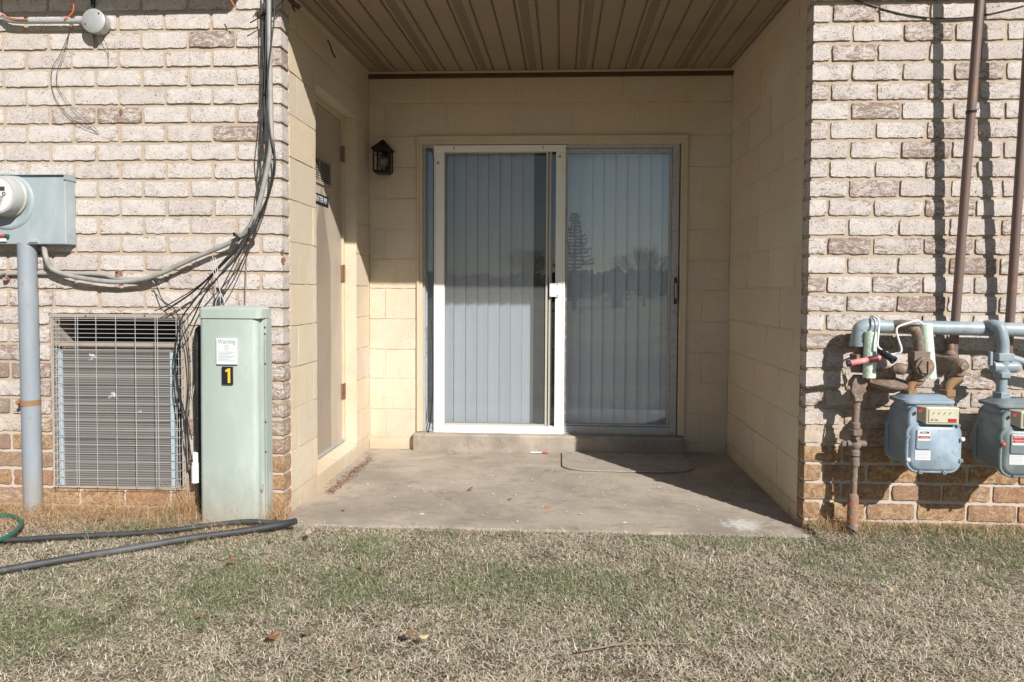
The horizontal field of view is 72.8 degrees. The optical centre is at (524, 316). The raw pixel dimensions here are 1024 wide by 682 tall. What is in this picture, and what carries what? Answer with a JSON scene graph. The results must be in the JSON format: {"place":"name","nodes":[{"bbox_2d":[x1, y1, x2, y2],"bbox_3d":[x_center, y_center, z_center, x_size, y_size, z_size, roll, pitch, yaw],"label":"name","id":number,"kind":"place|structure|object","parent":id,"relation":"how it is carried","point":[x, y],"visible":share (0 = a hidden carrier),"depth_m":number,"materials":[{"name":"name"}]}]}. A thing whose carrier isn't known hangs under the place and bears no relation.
{"place":"outdoors","nodes":[
{"label":"outdoors","id":0,"kind":"place"},
{"bbox_2d":[0,501,1023,681],"bbox_3d":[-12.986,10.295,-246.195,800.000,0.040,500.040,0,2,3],"label":"ground","id":1,"kind":"structure","parent":0,"point":[718,665],"depth_m":2.39,"materials":[{"name":"plant"}]},
{"bbox_2d":[0,513,23,541],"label":"green hose","id":2,"kind":"object","parent":1,"relation":"on","point":[17,528],"visible":0.98,"depth_m":3.12,"materials":[{"name":"green rubber"}]},
{"bbox_2d":[0,518,297,573],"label":"grey hose","id":3,"kind":"object","parent":1,"relation":"on","point":[270,524],"visible":1,"depth_m":3.00,"materials":[{"name":"rubber"}]},
{"bbox_2d":[0,492,297,549],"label":"dry straw","id":4,"kind":"object","parent":1,"relation":"on","point":[68,511],"visible":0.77,"depth_m":3.26,"materials":[{"name":"beige plant"}]},
{"bbox_2d":[145,480,201,520],"bbox_3d":[-1.605,0.831,3.323,0.500,0.223,0.422,0,2,3],"label":"dry straw","id":5,"kind":"object","parent":1,"relation":"on","point":[190,508],"visible":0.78,"depth_m":3.30,"materials":[{"name":"beige plant"}]},
{"bbox_2d":[199,305,272,525],"bbox_3d":[-1.343,0.469,3.230,0.296,1.045,0.139,0,2,3],"label":"utility pedestal","id":6,"kind":"object","parent":1,"relation":"on","point":[236,422],"visible":0.97,"depth_m":3.18,"materials":[{"name":"green paint"}]},
{"bbox_2d":[212,256,219,305],"bbox_3d":[-1.430,-0.161,3.221,0.037,0.246,0.004,0,2,3],"label":"pale wire","id":7,"kind":"object","parent":6,"relation":"attached to","point":[217,282],"visible":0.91,"depth_m":3.22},
{"bbox_2d":[216,287,225,293],"bbox_3d":[-1.417,-0.122,3.238,0.041,0.033,0.055,0,2,3],"label":"cable tie","id":8,"kind":"object","parent":7,"relation":"attached to","point":[222,290],"visible":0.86,"depth_m":3.23,"materials":[{"name":"plastic"}]},
{"bbox_2d":[211,260,225,304],"bbox_3d":[-1.415,-0.151,3.213,0.074,0.227,0.004,0,2,3],"label":"pale wire","id":9,"kind":"object","parent":6,"relation":"attached to","point":[218,282],"visible":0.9,"depth_m":3.21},
{"bbox_2d":[268,632,279,639],"bbox_3d":[-0.767,0.976,2.124,0.038,0.012,0.039,0,2,3],"label":"dry leaf","id":10,"kind":"object","parent":1,"relation":"on","point":[274,635],"visible":1,"depth_m":2.13,"materials":[{"name":"orange plant"}]},
{"bbox_2d":[403,630,418,636],"bbox_3d":[-0.354,0.977,2.137,0.039,0.015,0.038,2,3,41],"label":"dry leaf","id":11,"kind":"object","parent":1,"relation":"on","point":[410,633],"visible":1,"depth_m":2.14,"materials":[{"name":"orange plant"}]},
{"bbox_2d":[419,634,428,640],"bbox_3d":[-0.310,0.979,2.127,0.029,0.012,0.030,0,2,3],"label":"dry leaf","id":12,"kind":"object","parent":1,"relation":"on","point":[425,636],"visible":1,"depth_m":2.12,"materials":[{"name":"yellow plant"}]},
{"bbox_2d":[0,0,1023,528],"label":"apartment building","id":13,"kind":"structure","parent":1,"relation":"on","point":[814,148],"depth_m":3.38,"materials":[{"name":"brick"}]},
{"bbox_2d":[15,242,42,512],"bbox_3d":[-2.385,0.317,3.338,0.105,1.341,0.085,0,2,3],"label":"electrical conduit","id":14,"kind":"object","parent":13,"relation":"attached to","point":[28,402],"visible":0.97,"depth_m":3.31,"materials":[{"name":"grey paint"}]},
{"bbox_2d":[0,173,75,244],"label":"electric meter box","id":15,"kind":"object","parent":13,"relation":"attached to","point":[37,209],"visible":1,"depth_m":3.27,"materials":[{"name":"blue paint"}]},
{"bbox_2d":[0,0,110,35],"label":"round junction box","id":16,"kind":"object","parent":13,"relation":"attached to","point":[97,22],"visible":1,"depth_m":3.25,"materials":[{"name":"grey metal"}]},
{"bbox_2d":[1,13,27,19],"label":"orange wire","id":17,"kind":"object","parent":16,"relation":"attached to","point":[14,18],"visible":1,"depth_m":3.27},
{"bbox_2d":[64,0,73,19],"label":"orange wire","id":18,"kind":"object","parent":16,"relation":"attached to","point":[71,12],"visible":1,"depth_m":3.25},
{"bbox_2d":[51,14,97,131],"bbox_3d":[-2.136,-1.162,3.295,0.234,0.571,0.003,0,2,3],"label":"thin wire","id":19,"kind":"object","parent":16,"relation":"hanging from","point":[51,83],"visible":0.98,"depth_m":3.30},
{"bbox_2d":[56,24,97,130],"bbox_3d":[-2.123,-1.137,3.291,0.204,0.510,0.002,0,2,3],"label":"thin wire","id":20,"kind":"object","parent":16,"relation":"hanging from","point":[56,81],"visible":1,"depth_m":3.29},
{"bbox_2d":[0,270,160,281],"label":"thin conduit","id":21,"kind":"object","parent":13,"relation":"attached to","point":[7,275],"visible":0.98,"depth_m":3.32,"materials":[{"name":"grey metal"}]},
{"bbox_2d":[50,313,189,489],"bbox_3d":[-1.951,0.406,3.501,0.681,0.850,0.390,0,2,3],"label":"air conditioner","id":22,"kind":"object","parent":13,"relation":"on","point":[117,421],"visible":0.79,"depth_m":3.39,"materials":[{"name":"metal"}]},
{"bbox_2d":[41,0,273,283],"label":"service cable","id":23,"kind":"object","parent":13,"relation":"attached to","point":[243,233],"visible":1,"depth_m":3.23,"materials":[{"name":"grey plastic"}]},
{"bbox_2d":[153,281,193,409],"bbox_3d":[-1.644,0.135,3.283,0.229,0.611,0.003,0,2,3],"label":"pale wire","id":24,"kind":"object","parent":23,"relation":"hanging from","point":[190,348],"visible":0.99,"depth_m":3.28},
{"bbox_2d":[215,13,266,301],"bbox_3d":[-1.305,-0.769,3.195,0.264,1.486,0.006,0,2,3],"label":"black cable","id":25,"kind":"object","parent":23,"relation":"attached to","point":[264,153],"visible":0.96,"depth_m":3.19,"materials":[{"name":"black rubber"}]},
{"bbox_2d":[154,280,192,439],"bbox_3d":[-1.660,0.204,3.282,0.177,0.758,0.005,0,2,3],"label":"black cable","id":26,"kind":"object","parent":13,"relation":"attached to","point":[187,361],"visible":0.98,"depth_m":3.28,"materials":[{"name":"black rubber"}]},
{"bbox_2d":[191,452,198,482],"bbox_3d":[-1.556,0.711,3.286,0.038,0.143,0.038,0,2,3],"label":"white pipe stub","id":27,"kind":"object","parent":13,"relation":"attached to","point":[195,471],"visible":1,"depth_m":3.27,"materials":[{"name":"white plastic"}]},
{"bbox_2d":[194,325,201,508],"bbox_3d":[-1.541,0.474,3.291,0.042,0.870,0.036,0,2,3],"label":"black duct","id":28,"kind":"object","parent":13,"relation":"attached to","point":[197,365],"visible":0.65,"depth_m":3.27,"materials":[{"name":"rubber"}]},
{"bbox_2d":[155,0,263,310],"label":"black cable","id":29,"kind":"object","parent":13,"relation":"attached to","point":[258,164],"visible":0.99,"depth_m":3.21,"materials":[{"name":"black rubber"}]},
{"bbox_2d":[164,0,265,311],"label":"black cable","id":30,"kind":"object","parent":13,"relation":"attached to","point":[189,294],"visible":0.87,"depth_m":3.22,"materials":[{"name":"black rubber"}]},
{"bbox_2d":[174,0,275,464],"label":"black cable","id":31,"kind":"object","parent":13,"relation":"attached to","point":[233,251],"visible":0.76,"depth_m":3.25,"materials":[{"name":"black rubber"}]},
{"bbox_2d":[175,0,275,461],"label":"black cable","id":32,"kind":"object","parent":13,"relation":"attached to","point":[245,243],"visible":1,"depth_m":3.19,"materials":[{"name":"black rubber"}]},
{"bbox_2d":[244,256,246,304],"bbox_3d":[-1.320,-0.167,3.287,0.014,0.244,0.009,0,2,3],"label":"ground wire","id":33,"kind":"object","parent":13,"relation":"attached to","point":[245,280],"visible":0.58,"depth_m":3.29,"materials":[{"name":"metal"}]},
{"bbox_2d":[221,0,273,302],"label":"black cable","id":34,"kind":"object","parent":13,"relation":"attached to","point":[270,184],"visible":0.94,"depth_m":3.19,"materials":[{"name":"black rubber"}]},
{"bbox_2d":[262,144,266,153],"bbox_3d":[-1.219,-0.787,3.250,0.018,0.038,0.045,0,2,3],"label":"rusty clamp","id":35,"kind":"object","parent":13,"relation":"attached to","point":[263,150],"visible":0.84,"depth_m":3.24,"materials":[{"name":"red metal"}]},
{"bbox_2d":[250,0,283,22],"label":"black cable","id":36,"kind":"object","parent":13,"relation":"attached to","point":[260,16],"visible":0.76,"depth_m":3.20,"materials":[{"name":"black plastic"}]},
{"bbox_2d":[288,0,300,13],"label":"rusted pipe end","id":37,"kind":"object","parent":13,"relation":"attached to","point":[295,4],"visible":1,"depth_m":3.22,"materials":[{"name":"brown metal"}]},
{"bbox_2d":[315,95,345,458],"bbox_3d":[-1.203,-0.214,4.062,0.075,2.089,0.827,0,2,3],"label":"heater room door","id":38,"kind":"structure","parent":13,"relation":"in","point":[330,148],"depth_m":4.22,"materials":[{"name":"beige metal"}]},
{"bbox_2d":[371,140,394,174],"bbox_3d":[-0.946,-1.070,4.662,0.143,0.226,0.168,0,2,3],"label":"wall lantern","id":39,"kind":"object","parent":13,"relation":"attached to","point":[386,150],"depth_m":4.61,"materials":[{"name":"black metal"}]},
{"bbox_2d":[428,151,669,423],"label":"vertical blinds","id":40,"kind":"object","parent":13,"relation":"hanging from","point":[617,281],"visible":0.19,"depth_m":4.88,"materials":[{"name":"white plastic"}]},
{"bbox_2d":[423,144,679,434],"bbox_3d":[0.165,-0.180,4.764,1.745,1.980,0.132,0,2,3],"label":"sliding glass door","id":41,"kind":"structure","parent":13,"relation":"in","point":[558,289],"depth_m":4.74,"materials":[{"name":"metal"}]},
{"bbox_2d":[855,0,1023,18],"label":"overhead wire","id":42,"kind":"object","parent":13,"relation":"attached to","point":[936,17],"visible":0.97,"depth_m":3.09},
{"bbox_2d":[949,0,984,368],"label":"tall brown pipe","id":43,"kind":"object","parent":13,"relation":"attached to","point":[973,79],"visible":0.96,"depth_m":3.01,"materials":[{"name":"brown metal"}]},
{"bbox_2d":[935,342,969,399],"bbox_3d":[1.849,0.234,3.035,0.115,0.238,0.192,1,2,15],"label":"gas outlet fitting","id":44,"kind":"object","parent":43,"relation":"attached to","point":[959,367],"visible":0.87,"depth_m":2.97,"materials":[{"name":"brown metal"}]},
{"bbox_2d":[1005,33,1023,352],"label":"tall brown pipe","id":45,"kind":"object","parent":13,"relation":"attached to","point":[1015,238],"visible":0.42,"depth_m":3.01,"materials":[{"name":"brown metal"}]},
{"bbox_2d":[582,637,690,650],"bbox_3d":[0.338,0.987,2.107,0.337,0.020,0.029,0,2,-7],"label":"twig","id":46,"kind":"object","parent":1,"relation":"on","point":[630,643],"visible":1,"depth_m":2.11,"materials":[{"name":"brown wood"}]},
{"bbox_2d":[797,508,887,535],"bbox_3d":[1.444,0.928,3.140,0.405,0.129,0.276,0,2,3],"label":"dry straw","id":47,"kind":"object","parent":1,"relation":"on","point":[839,522],"visible":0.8,"depth_m":3.14,"materials":[{"name":"brown plant"}]},
{"bbox_2d":[841,346,907,536],"bbox_3d":[1.546,0.587,3.071,0.282,0.917,0.176,0,2,3],"label":"gas riser","id":48,"kind":"object","parent":1,"relation":"on","point":[858,386],"visible":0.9,"depth_m":3.06,"materials":[{"name":"red metal"}]},
{"bbox_2d":[849,318,1023,346],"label":"gas header pipe","id":49,"kind":"object","parent":48,"relation":"attached to","point":[860,327],"visible":0.79,"depth_m":3.02,"materials":[{"name":"grey metal"}]},
{"bbox_2d":[862,315,896,377],"bbox_3d":[1.521,0.131,2.987,0.070,0.276,0.150,-1,2,-23],"label":"paint roller","id":50,"kind":"object","parent":49,"relation":"hanging from","point":[871,342],"visible":0.91,"depth_m":3.00,"materials":[{"name":"white fabric"}]},
{"bbox_2d":[846,320,936,378],"bbox_3d":[1.579,0.138,2.990,0.385,0.255,0.072,0,2,3],"label":"paint roller","id":51,"kind":"object","parent":49,"relation":"hanging from","point":[927,329],"visible":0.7,"depth_m":2.96,"materials":[{"name":"white fabric"}]},
{"bbox_2d":[891,320,934,393],"bbox_3d":[1.666,0.184,2.993,0.175,0.342,0.107,2,3,30],"label":"gas branch","id":52,"kind":"object","parent":49,"relation":"attached to","point":[919,367],"visible":0.94,"depth_m":2.97,"materials":[{"name":"red metal"}]},
{"bbox_2d":[884,392,964,473],"bbox_3d":[1.711,0.491,2.980,0.238,0.323,0.229,0,2,3],"label":"gas meter","id":53,"kind":"object","parent":52,"relation":"attached to","point":[922,434],"visible":1,"depth_m":2.89,"materials":[{"name":"blue paint"}]},
{"bbox_2d":[983,320,1021,397],"bbox_3d":[2.051,0.189,2.992,0.138,0.353,0.104,0,2,3],"label":"gas branch","id":54,"kind":"object","parent":49,"relation":"attached to","point":[1003,365],"visible":0.94,"depth_m":2.95,"materials":[{"name":"blue paint"}]},
{"bbox_2d":[972,396,1023,478],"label":"gas meter","id":55,"kind":"object","parent":54,"relation":"attached to","point":[998,435],"visible":1,"depth_m":2.90,"materials":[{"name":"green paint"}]},
{"bbox_2d":[1014,355,1023,365],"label":"grey side pipe","id":56,"kind":"object","parent":54,"relation":"attached to","point":[1019,359],"visible":0.51,"depth_m":3.02,"materials":[{"name":"grey metal"}]},
{"bbox_2d":[803,514,1023,549],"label":"dry straw","id":57,"kind":"object","parent":1,"relation":"on","point":[946,529],"visible":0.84,"depth_m":3.13,"materials":[{"name":"brown plant"}]},
{"bbox_2d":[279,448,811,537],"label":"patio","id":58,"kind":"structure","parent":0,"point":[406,479],"depth_m":3.67,"materials":[{"name":"concrete"}]},
{"bbox_2d":[252,487,304,519],"bbox_3d":[-1.163,0.880,3.294,0.290,0.185,0.321,-1,3,-33],"label":"dry straw","id":59,"kind":"object","parent":58,"relation":"on","point":[282,512],"visible":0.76,"depth_m":3.29,"materials":[{"name":"beige plant"}]},
{"bbox_2d":[325,455,376,493],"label":"leaf litter","id":60,"kind":"object","parent":58,"relation":"on","point":[348,479],"visible":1,"depth_m":4.01,"materials":[{"name":"brown plant"}]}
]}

